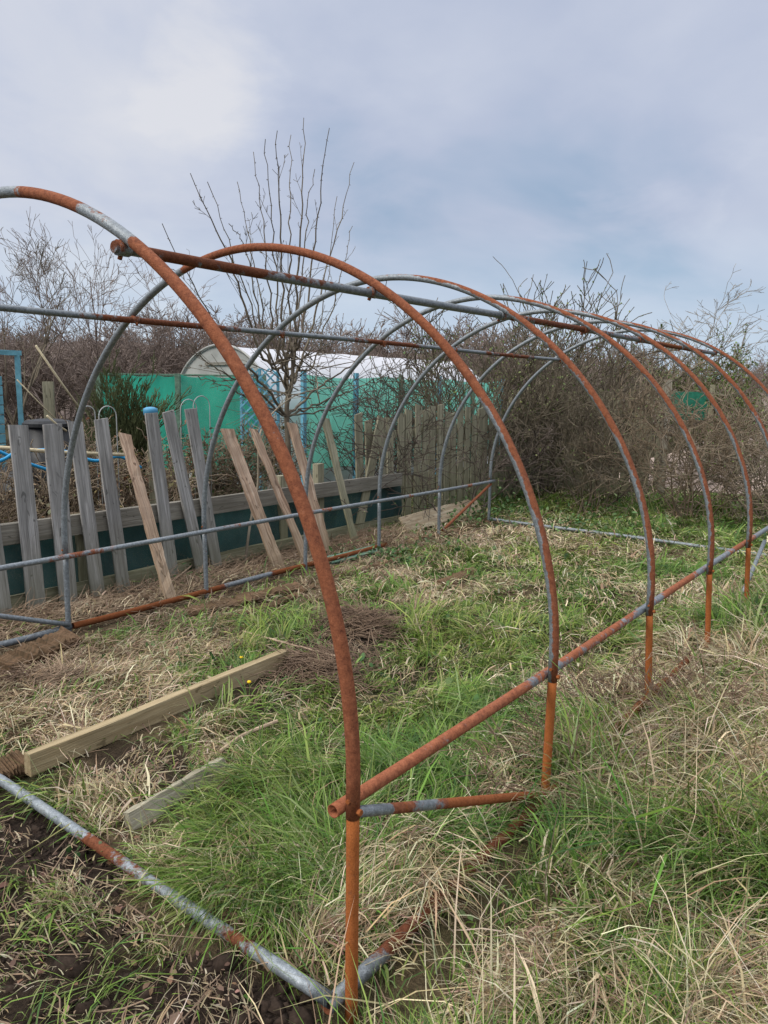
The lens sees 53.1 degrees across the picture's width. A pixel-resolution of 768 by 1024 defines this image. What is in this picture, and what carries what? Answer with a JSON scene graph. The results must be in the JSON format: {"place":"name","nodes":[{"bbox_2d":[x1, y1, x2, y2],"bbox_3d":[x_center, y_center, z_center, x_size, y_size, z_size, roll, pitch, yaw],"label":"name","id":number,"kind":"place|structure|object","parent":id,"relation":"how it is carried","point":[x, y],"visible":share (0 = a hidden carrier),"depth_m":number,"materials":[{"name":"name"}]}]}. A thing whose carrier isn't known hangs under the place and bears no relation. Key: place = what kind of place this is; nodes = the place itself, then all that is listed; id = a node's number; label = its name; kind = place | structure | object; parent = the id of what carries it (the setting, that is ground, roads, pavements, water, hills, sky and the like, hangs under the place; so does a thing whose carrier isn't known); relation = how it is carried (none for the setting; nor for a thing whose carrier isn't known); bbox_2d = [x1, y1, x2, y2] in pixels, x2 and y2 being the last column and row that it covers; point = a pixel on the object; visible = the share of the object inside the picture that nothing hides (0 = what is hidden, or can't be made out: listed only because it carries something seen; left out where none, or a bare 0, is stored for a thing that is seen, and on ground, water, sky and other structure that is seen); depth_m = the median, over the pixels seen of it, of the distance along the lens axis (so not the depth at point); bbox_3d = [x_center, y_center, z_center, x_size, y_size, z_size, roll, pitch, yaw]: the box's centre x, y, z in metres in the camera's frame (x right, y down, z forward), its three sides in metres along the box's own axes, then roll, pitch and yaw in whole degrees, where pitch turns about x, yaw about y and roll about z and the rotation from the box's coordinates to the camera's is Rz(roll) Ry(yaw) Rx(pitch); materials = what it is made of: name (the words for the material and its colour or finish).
{"place":"outdoors","nodes":[
{"label":"outdoors","id":0,"kind":"place"},
{"bbox_2d":[0,794,322,1023],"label":"soil","id":1,"kind":"structure","parent":0,"point":[216,964],"depth_m":2.12,"materials":[{"name":"brown soil"}]},
{"bbox_2d":[0,474,767,1023],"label":"grass","id":2,"kind":"structure","parent":0,"point":[376,756],"depth_m":2.97,"materials":[{"name":"green plant"}]},
{"bbox_2d":[0,420,767,1023],"bbox_3d":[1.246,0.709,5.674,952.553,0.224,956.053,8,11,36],"label":"ground","id":3,"kind":"structure","parent":0,"point":[122,746],"depth_m":2.65,"materials":[{"name":"soil"}]},
{"bbox_2d":[0,350,23,466],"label":"gate frame","id":4,"kind":"object","parent":3,"relation":"on","point":[16,354],"visible":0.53,"depth_m":8.05,"materials":[{"name":"blue paint"}]},
{"bbox_2d":[0,376,6,466],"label":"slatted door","id":5,"kind":"structure","parent":4,"relation":"in","point":[2,427],"depth_m":8.05,"materials":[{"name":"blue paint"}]},
{"bbox_2d":[0,750,27,781],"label":"rotten timber","id":6,"kind":"object","parent":3,"relation":"on","point":[10,768],"visible":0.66,"depth_m":3.16,"materials":[{"name":"brown wood"}]},
{"bbox_2d":[0,450,45,470],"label":"water pipe","id":7,"kind":"object","parent":3,"relation":"on","point":[32,464],"visible":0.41,"depth_m":6.11,"materials":[{"name":"blue plastic"}]},
{"bbox_2d":[17,379,55,418],"bbox_3d":[-3.422,-1.079,7.668,0.011,0.475,0.472,8,11,36],"label":"garden cane","id":8,"kind":"object","parent":3,"relation":"on","point":[36,399],"visible":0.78,"depth_m":7.63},
{"bbox_2d":[0,626,81,674],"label":"rotten timber","id":9,"kind":"object","parent":3,"relation":"on","point":[63,635],"visible":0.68,"depth_m":4.46,"materials":[{"name":"brown wood"}]},
{"bbox_2d":[0,227,88,424],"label":"bare tree","id":10,"kind":"object","parent":3,"relation":"on","point":[38,366],"visible":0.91,"depth_m":17.20,"materials":[{"name":"brown plant"}]},
{"bbox_2d":[22,418,73,518],"bbox_3d":[-3.122,-0.233,7.210,0.440,1.275,0.440,8,11,36],"label":"compost bin","id":11,"kind":"object","parent":3,"relation":"on","point":[35,428],"visible":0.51,"depth_m":6.97,"materials":[{"name":"black plastic"}]},
{"bbox_2d":[42,381,54,418],"bbox_3d":[-3.518,-0.522,8.146,0.105,1.701,0.094,-2,9,-15],"label":"fence post","id":12,"kind":"object","parent":3,"relation":"on","point":[48,397],"visible":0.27,"depth_m":8.00,"materials":[{"name":"beige wood"}]},
{"bbox_2d":[46,415,66,431],"bbox_3d":[-2.880,-0.780,6.763,0.017,0.153,0.187,8,11,36],"label":"garden cane","id":13,"kind":"object","parent":3,"relation":"on","point":[54,422],"visible":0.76,"depth_m":6.73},
{"bbox_2d":[0,437,114,559],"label":"garden plant","id":14,"kind":"object","parent":3,"relation":"on","point":[6,516],"visible":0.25,"depth_m":6.61,"materials":[{"name":"brown plant"}]},
{"bbox_2d":[35,345,84,413],"bbox_3d":[-3.198,-1.297,7.594,0.021,0.669,0.486,8,11,36],"label":"garden cane","id":15,"kind":"object","parent":3,"relation":"on","point":[55,374],"visible":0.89,"depth_m":7.55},
{"bbox_2d":[0,446,124,456],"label":"pipe","id":16,"kind":"object","parent":3,"relation":"on","point":[43,451],"visible":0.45,"depth_m":5.79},
{"bbox_2d":[0,638,130,708],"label":"brush heap","id":17,"kind":"object","parent":3,"relation":"on","point":[20,674],"visible":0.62,"depth_m":4.05,"materials":[{"name":"beige plant"}]},
{"bbox_2d":[0,211,140,418],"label":"bare tree","id":18,"kind":"object","parent":3,"relation":"on","point":[33,392],"visible":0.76,"depth_m":18.28,"materials":[{"name":"brown plant"}]},
{"bbox_2d":[0,448,141,468],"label":"water pipe","id":19,"kind":"object","parent":3,"relation":"on","point":[5,458],"visible":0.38,"depth_m":6.22,"materials":[{"name":"blue plastic"}]},
{"bbox_2d":[0,219,149,396],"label":"bare tree","id":20,"kind":"object","parent":3,"relation":"on","point":[55,326],"visible":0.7,"depth_m":18.99,"materials":[{"name":"brown plant"}]},
{"bbox_2d":[3,415,149,511],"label":"garden plant","id":21,"kind":"object","parent":3,"relation":"on","point":[91,445],"visible":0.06,"depth_m":7.58,"materials":[{"name":"brown plant"}]},
{"bbox_2d":[81,406,99,508],"bbox_3d":[-2.662,-0.267,6.981,0.009,1.386,0.152,8,11,36],"label":"cloche hoop","id":22,"kind":"object","parent":3,"relation":"on","point":[96,457],"visible":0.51,"depth_m":7.00,"materials":[{"name":"metal"}]},
{"bbox_2d":[98,406,120,509],"bbox_3d":[-2.462,-0.256,6.915,0.009,1.390,0.184,8,11,36],"label":"cloche hoop","id":23,"kind":"object","parent":3,"relation":"on","point":[117,452],"visible":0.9,"depth_m":6.90,"materials":[{"name":"metal"}]},
{"bbox_2d":[75,347,193,504],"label":"broom bush","id":24,"kind":"object","parent":3,"relation":"on","point":[126,424],"visible":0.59,"depth_m":8.69,"materials":[{"name":"green plant"}]},
{"bbox_2d":[33,413,235,540],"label":"garden plant","id":25,"kind":"object","parent":3,"relation":"on","point":[130,499],"visible":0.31,"depth_m":7.30,"materials":[{"name":"brown plant"}]},
{"bbox_2d":[118,432,175,598],"bbox_3d":[-1.769,0.043,5.756,0.643,1.250,0.096,9,12,43],"label":"leaning plank","id":26,"kind":"object","parent":3,"relation":"on","point":[151,532],"visible":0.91,"depth_m":5.75,"materials":[{"name":"brown wood"}]},
{"bbox_2d":[143,407,157,527],"bbox_3d":[-2.190,-0.253,7.284,0.132,1.476,0.132,8,11,36],"label":"fence post","id":27,"kind":"object","parent":3,"relation":"on","point":[150,410],"visible":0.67,"depth_m":7.23,"materials":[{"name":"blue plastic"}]},
{"bbox_2d":[24,649,287,776],"bbox_3d":[-1.008,0.930,3.748,0.054,0.116,1.535,7,11,35],"label":"timber edging","id":28,"kind":"object","parent":3,"relation":"on","point":[48,755],"visible":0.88,"depth_m":3.55,"materials":[{"name":"beige wood"}]},
{"bbox_2d":[122,757,227,829],"bbox_3d":[-0.807,1.104,3.021,0.069,0.106,0.487,7,11,33],"label":"timber edging","id":29,"kind":"object","parent":3,"relation":"on","point":[129,814],"visible":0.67,"depth_m":2.94,"materials":[{"name":"beige wood"}]},
{"bbox_2d":[84,249,269,427],"bbox_3d":[-5.248,-4.152,19.528,3.596,5.137,5.206,-5,11,-34],"label":"bare tree","id":30,"kind":"object","parent":3,"relation":"on","point":[168,327],"visible":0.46,"depth_m":19.47,"materials":[{"name":"brown plant"}]},
{"bbox_2d":[96,372,266,489],"bbox_3d":[-2.969,-1.101,11.338,2.451,1.855,0.171,0,9,-4],"label":"windbreak","id":31,"kind":"object","parent":3,"relation":"on","point":[184,381],"visible":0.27,"depth_m":11.27,"materials":[{"name":"green fabric"}]},
{"bbox_2d":[180,399,199,529],"bbox_3d":[-2.016,-0.447,7.992,0.009,1.443,0.220,8,11,36],"label":"cloche hoop","id":32,"kind":"object","parent":3,"relation":"on","point":[180,421],"visible":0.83,"depth_m":7.85,"materials":[{"name":"metal"}]},
{"bbox_2d":[0,408,401,613],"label":"picket fence","id":33,"kind":"object","parent":3,"relation":"on","point":[33,537],"visible":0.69,"depth_m":6.05,"materials":[{"name":"grey wood"}]},
{"bbox_2d":[193,396,211,498],"bbox_3d":[-1.960,-0.514,8.310,0.009,1.476,0.232,8,11,36],"label":"cloche hoop","id":34,"kind":"object","parent":3,"relation":"on","point":[210,442],"visible":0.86,"depth_m":8.31,"materials":[{"name":"metal"}]},
{"bbox_2d":[141,427,274,507],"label":"garden plant","id":35,"kind":"object","parent":3,"relation":"on","point":[213,472],"visible":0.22,"depth_m":8.65,"materials":[{"name":"brown plant"}]},
{"bbox_2d":[0,518,428,649],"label":"dead thatch","id":36,"kind":"object","parent":3,"relation":"on","point":[124,594],"visible":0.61,"depth_m":6.01,"materials":[{"name":"brown plant"}]},
{"bbox_2d":[185,581,301,616],"bbox_3d":[-1.009,0.644,5.711,0.125,0.114,1.010,9,12,43],"label":"rotten timber","id":37,"kind":"object","parent":3,"relation":"on","point":[273,591],"visible":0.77,"depth_m":5.67,"materials":[{"name":"brown wood"}]},
{"bbox_2d":[209,902,278,950],"bbox_3d":[-0.427,1.246,2.295,0.240,0.084,0.093,6,10,30],"label":"rotten timber","id":38,"kind":"object","parent":3,"relation":"on","point":[259,932],"visible":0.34,"depth_m":2.28,"materials":[{"name":"brown wood"}]},
{"bbox_2d":[172,408,318,515],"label":"garden plant","id":39,"kind":"object","parent":3,"relation":"on","point":[262,469],"visible":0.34,"depth_m":9.16,"materials":[{"name":"brown plant"}]},
{"bbox_2d":[220,428,284,568],"bbox_3d":[-1.133,-0.087,6.689,0.590,1.264,0.119,4,10,19],"label":"leaning plank","id":40,"kind":"object","parent":3,"relation":"on","point":[248,486],"visible":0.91,"depth_m":6.67,"materials":[{"name":"brown wood"}]},
{"bbox_2d":[239,368,279,489],"bbox_3d":[-1.657,-0.947,10.263,0.531,1.926,0.078,1,9,0],"label":"trellis","id":41,"kind":"object","parent":3,"relation":"on","point":[258,370],"visible":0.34,"depth_m":10.17,"materials":[{"name":"blue paint"}]},
{"bbox_2d":[238,591,302,618],"bbox_3d":[-0.818,0.680,5.613,0.081,0.074,0.678,6,11,31],"label":"rotten timber","id":42,"kind":"object","parent":3,"relation":"on","point":[280,600],"visible":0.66,"depth_m":5.66,"materials":[{"name":"wood"}]},
{"bbox_2d":[249,428,309,561],"bbox_3d":[-0.937,-0.128,6.968,0.566,1.247,0.084,3,9,12],"label":"leaning plank","id":43,"kind":"object","parent":3,"relation":"on","point":[278,492],"visible":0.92,"depth_m":6.95,"materials":[{"name":"brown wood"}]},
{"bbox_2d":[162,118,418,454],"bbox_3d":[-0.708,-2.360,9.534,2.170,4.878,5.506,2,9,9],"label":"bare tree","id":44,"kind":"object","parent":3,"relation":"on","point":[286,414],"visible":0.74,"depth_m":8.88,"materials":[{"name":"brown plant"}]},
{"bbox_2d":[244,376,336,560],"bbox_3d":[-0.917,-0.486,7.700,0.401,1.747,1.745,7,11,32],"label":"sapling","id":45,"kind":"object","parent":3,"relation":"on","point":[249,527],"visible":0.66,"depth_m":7.06,"materials":[{"name":"brown plant"}]},
{"bbox_2d":[0,537,589,1023],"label":"leaf litter","id":46,"kind":"object","parent":3,"relation":"on","point":[146,985],"visible":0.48,"depth_m":2.21,"materials":[{"name":"brown plant"}]},
{"bbox_2d":[287,422,331,553],"bbox_3d":[-0.700,-0.202,7.331,0.472,1.294,0.115,5,10,24],"label":"leaning plank","id":47,"kind":"object","parent":3,"relation":"on","point":[293,429],"visible":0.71,"depth_m":7.32,"materials":[{"name":"brown wood"}]},
{"bbox_2d":[205,630,426,703],"bbox_3d":[-0.363,0.863,4.301,1.252,0.335,1.069,0,9,-6],"label":"brush heap","id":48,"kind":"object","parent":3,"relation":"on","point":[307,660],"visible":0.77,"depth_m":4.23,"materials":[{"name":"brown plant"}]},
{"bbox_2d":[242,630,334,655],"bbox_3d":[-0.586,0.794,4.643,0.814,0.036,0.019,8,12,38],"label":"dead stick","id":49,"kind":"object","parent":48,"relation":"on","point":[289,644],"visible":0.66,"depth_m":4.63,"materials":[{"name":"brown wood"}]},
{"bbox_2d":[174,344,488,489],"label":"polytunnel","id":50,"kind":"structure","parent":3,"relation":"on","point":[208,352],"depth_m":12.39,"materials":[{"name":"white plastic"}]},
{"bbox_2d":[322,418,358,543],"bbox_3d":[-0.443,-0.292,7.767,0.387,1.319,0.086,2,9,7],"label":"leaning plank","id":51,"kind":"object","parent":3,"relation":"on","point":[328,432],"visible":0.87,"depth_m":7.75,"materials":[{"name":"grey wood"}]},
{"bbox_2d":[296,554,402,593],"bbox_3d":[-0.243,0.526,6.585,0.096,0.079,1.482,7,11,32],"label":"rotten timber","id":52,"kind":"object","parent":3,"relation":"on","point":[304,589],"visible":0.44,"depth_m":6.49,"materials":[{"name":"wood"}]},
{"bbox_2d":[327,545,379,564],"bbox_3d":[-0.295,0.399,7.212,0.123,0.060,0.704,8,12,38],"label":"flat board","id":53,"kind":"object","parent":3,"relation":"on","point":[344,559],"visible":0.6,"depth_m":7.17,"materials":[{"name":"grey wood"}]},
{"bbox_2d":[289,587,424,649],"bbox_3d":[-0.186,0.710,5.162,0.947,0.337,0.942,-1,9,-9],"label":"brush heap","id":54,"kind":"object","parent":3,"relation":"on","point":[361,620],"visible":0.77,"depth_m":5.00,"materials":[{"name":"brown plant"}]},
{"bbox_2d":[355,416,383,531],"bbox_3d":[-0.155,-0.430,8.581,0.039,1.281,0.600,6,10,29],"label":"leaning plank","id":55,"kind":"object","parent":3,"relation":"on","point":[365,495],"visible":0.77,"depth_m":8.57,"materials":[{"name":"wood"}]},
{"bbox_2d":[254,334,496,506],"bbox_3d":[0.042,-1.040,9.501,3.167,2.310,2.352,8,11,36],"label":"bush","id":56,"kind":"object","parent":3,"relation":"on","point":[350,416],"visible":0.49,"depth_m":9.37,"materials":[{"name":"brown plant"}]},
{"bbox_2d":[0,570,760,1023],"bbox_3d":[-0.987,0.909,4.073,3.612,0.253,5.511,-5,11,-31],"label":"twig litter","id":57,"kind":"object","parent":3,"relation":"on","point":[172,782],"visible":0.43,"depth_m":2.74,"materials":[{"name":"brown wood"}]},
{"bbox_2d":[0,480,767,1023],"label":"dry grass","id":58,"kind":"structure","parent":3,"relation":"on","point":[156,692],"depth_m":2.98,"materials":[{"name":"beige plant"}]},
{"bbox_2d":[219,719,277,752],"bbox_3d":[-0.605,0.989,3.411,0.042,0.042,0.333,8,12,39],"label":"dead stick","id":59,"kind":"object","parent":58,"relation":"on","point":[244,734],"visible":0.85,"depth_m":3.42,"materials":[{"name":"beige wood"}]},
{"bbox_2d":[0,186,767,1023],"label":"hoop tunnel","id":60,"kind":"structure","parent":3,"relation":"on","point":[126,244],"depth_m":3.05,"materials":[{"name":"metal"}]},
{"bbox_2d":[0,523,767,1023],"bbox_3d":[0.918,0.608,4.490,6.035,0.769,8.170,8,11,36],"label":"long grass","id":61,"kind":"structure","parent":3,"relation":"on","point":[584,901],"depth_m":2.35,"materials":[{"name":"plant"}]},
{"bbox_2d":[0,296,767,450],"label":"distant woodland","id":62,"kind":"object","parent":3,"relation":"on","point":[75,379],"visible":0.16,"depth_m":20.65,"materials":[{"name":"brown plant"}]},
{"bbox_2d":[300,372,502,483],"bbox_3d":[0.627,-1.472,13.789,0.107,1.920,6.175,8,11,36],"label":"windbreak","id":63,"kind":"object","parent":3,"relation":"on","point":[315,400],"visible":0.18,"depth_m":12.13,"materials":[{"name":"teal fabric"}]},
{"bbox_2d":[398,498,480,532],"bbox_3d":[0.711,0.027,9.189,0.148,0.208,1.766,7,11,34],"label":"flat board","id":64,"kind":"object","parent":3,"relation":"on","point":[420,517],"visible":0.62,"depth_m":8.95,"materials":[{"name":"brown wood"}]},
{"bbox_2d":[320,343,576,504],"bbox_3d":[0.655,-1.031,10.831,3.424,2.647,3.128,-6,11,-36],"label":"bush","id":65,"kind":"object","parent":3,"relation":"on","point":[442,396],"visible":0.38,"depth_m":10.13,"materials":[{"name":"brown plant"}]},
{"bbox_2d":[406,520,495,543],"bbox_3d":[0.826,0.207,8.652,0.083,0.077,1.944,8,11,36],"label":"rotten timber","id":66,"kind":"object","parent":3,"relation":"on","point":[434,536],"visible":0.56,"depth_m":8.46,"materials":[{"name":"brown wood"}]},
{"bbox_2d":[436,567,476,587],"bbox_3d":[0.620,0.556,6.427,0.124,0.109,0.588,7,11,34],"label":"rotten timber","id":67,"kind":"object","parent":3,"relation":"on","point":[453,576],"visible":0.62,"depth_m":6.37,"materials":[{"name":"brown wood"}]},
{"bbox_2d":[338,385,581,530],"bbox_3d":[0.821,-0.540,8.975,3.486,1.915,1.418,-4,10,-30],"label":"bush","id":68,"kind":"object","parent":3,"relation":"on","point":[525,458],"visible":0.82,"depth_m":9.24,"materials":[{"name":"brown plant"}]},
{"bbox_2d":[354,403,576,515],"bbox_3d":[1.588,-0.823,11.041,0.092,1.532,6.392,8,11,36],"label":"board fence","id":69,"kind":"object","parent":3,"relation":"on","point":[404,420],"visible":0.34,"depth_m":9.87,"materials":[{"name":"wood"}]},
{"bbox_2d":[369,281,651,498],"bbox_3d":[1.548,-1.656,10.745,3.536,3.159,2.477,0,9,-4],"label":"shrub","id":70,"kind":"object","parent":3,"relation":"on","point":[454,391],"visible":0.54,"depth_m":10.55,"materials":[{"name":"brown plant"}]},
{"bbox_2d":[420,685,609,820],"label":"dead weed","id":71,"kind":"object","parent":3,"relation":"on","point":[516,751],"visible":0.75,"depth_m":3.03,"materials":[{"name":"brown plant"}]},
{"bbox_2d":[410,253,693,498],"bbox_3d":[2.386,-1.945,11.349,4.162,3.564,2.797,8,11,36],"label":"shrub","id":72,"kind":"object","parent":3,"relation":"on","point":[504,393],"visible":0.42,"depth_m":11.18,"materials":[{"name":"brown plant"}]},
{"bbox_2d":[471,257,634,493],"bbox_3d":[2.574,-2.109,11.602,2.634,3.804,2.883,0,9,-6],"label":"shrub","id":73,"kind":"object","parent":3,"relation":"on","point":[521,327],"visible":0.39,"depth_m":11.55,"materials":[{"name":"brown plant"}]},
{"bbox_2d":[487,630,661,732],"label":"dead weed","id":74,"kind":"object","parent":3,"relation":"on","point":[595,680],"visible":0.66,"depth_m":3.73,"materials":[{"name":"brown plant"}]},
{"bbox_2d":[509,386,658,494],"bbox_3d":[3.064,-1.130,12.192,2.485,1.717,0.088,8,11,36],"label":"panel fence","id":75,"kind":"object","parent":3,"relation":"on","point":[572,486],"visible":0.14,"depth_m":11.97,"materials":[{"name":"brown wood"}]},
{"bbox_2d":[482,326,717,510],"bbox_3d":[2.827,-1.243,10.535,3.150,2.838,2.965,1,9,2],"label":"bush","id":76,"kind":"object","parent":3,"relation":"on","point":[598,435],"visible":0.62,"depth_m":10.25,"materials":[{"name":"brown plant"}]},
{"bbox_2d":[477,267,731,471],"bbox_3d":[3.378,-1.996,12.183,3.923,3.421,3.048,-4,10,-29],"label":"shrub","id":77,"kind":"object","parent":3,"relation":"on","point":[616,315],"visible":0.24,"depth_m":11.74,"materials":[{"name":"brown plant"}]},
{"bbox_2d":[598,654,709,718],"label":"dead weed","id":78,"kind":"object","parent":3,"relation":"on","point":[654,689],"visible":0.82,"depth_m":3.69,"materials":[{"name":"brown plant"}]},
{"bbox_2d":[656,380,671,494],"bbox_3d":[4.189,-1.033,11.498,0.103,1.871,0.095,2,9,6],"label":"fence post","id":79,"kind":"object","parent":3,"relation":"on","point":[664,445],"visible":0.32,"depth_m":11.45,"materials":[{"name":"wood"}]},
{"bbox_2d":[653,674,679,706],"bbox_3d":[1.468,0.928,3.984,0.024,0.047,0.511,7,11,34],"label":"dead stick","id":80,"kind":"object","parent":3,"relation":"on","point":[666,692],"visible":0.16,"depth_m":3.95,"materials":[{"name":"wood"}]},
{"bbox_2d":[568,342,767,526],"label":"bush","id":81,"kind":"object","parent":3,"relation":"on","point":[642,402],"visible":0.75,"depth_m":9.54,"materials":[{"name":"brown plant"}]},
{"bbox_2d":[652,384,715,485],"bbox_3d":[4.943,-1.188,12.698,0.860,1.821,0.084,3,9,14],"label":"net screen","id":82,"kind":"object","parent":3,"relation":"on","point":[695,396],"visible":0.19,"depth_m":12.57,"materials":[{"name":"green fabric"}]},
{"bbox_2d":[619,264,767,413],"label":"bare tree","id":83,"kind":"object","parent":3,"relation":"on","point":[665,338],"visible":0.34,"depth_m":18.46,"materials":[{"name":"brown plant"}]},
{"bbox_2d":[619,431,767,493],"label":"spoil heap","id":84,"kind":"object","parent":3,"relation":"on","point":[709,481],"visible":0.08,"depth_m":13.16,"materials":[{"name":"soil"}]},
{"bbox_2d":[622,322,767,464],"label":"evergreen bush","id":85,"kind":"object","parent":3,"relation":"on","point":[737,397],"visible":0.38,"depth_m":13.05,"materials":[{"name":"green plant"}]},
{"bbox_2d":[628,646,767,725],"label":"dead weed","id":86,"kind":"object","parent":3,"relation":"on","point":[725,693],"visible":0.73,"depth_m":3.58,"materials":[{"name":"brown plant"}]},
{"bbox_2d":[641,389,767,510],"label":"bush","id":87,"kind":"object","parent":3,"relation":"on","point":[681,479],"visible":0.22,"depth_m":10.21,"materials":[{"name":"brown plant"}]},
{"bbox_2d":[662,288,753,448],"bbox_3d":[8.633,-3.827,21.372,2.577,4.310,3.140,-4,10,-30],"label":"bare tree","id":88,"kind":"object","parent":3,"relation":"on","point":[728,296],"visible":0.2,"depth_m":20.70,"materials":[{"name":"brown plant"}]},
{"bbox_2d":[663,373,767,522],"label":"bush","id":89,"kind":"object","parent":3,"relation":"on","point":[751,469],"visible":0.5,"depth_m":9.53,"materials":[{"name":"brown plant"}]},
{"bbox_2d":[697,369,767,441],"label":"evergreen bush","id":90,"kind":"object","parent":3,"relation":"on","point":[760,406],"visible":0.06,"depth_m":14.73,"materials":[{"name":"green plant"}]},
{"bbox_2d":[721,364,767,515],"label":"bush","id":91,"kind":"object","parent":3,"relation":"on","point":[757,462],"visible":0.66,"depth_m":9.30,"materials":[{"name":"brown plant"}]},
{"bbox_2d":[739,305,767,375],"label":"bare tree","id":92,"kind":"object","parent":3,"relation":"on","point":[758,331],"visible":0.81,"depth_m":20.90,"materials":[{"name":"brown plant"}]},
{"bbox_2d":[0,341,767,427],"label":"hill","id":93,"kind":"structure","parent":0,"point":[67,415],"depth_m":35.97,"materials":[{"name":"plant"}]},
{"bbox_2d":[0,0,767,376],"label":"sky","id":94,"kind":"structure","parent":0,"point":[540,138],"materials":[{"name":"grey"}]}
]}

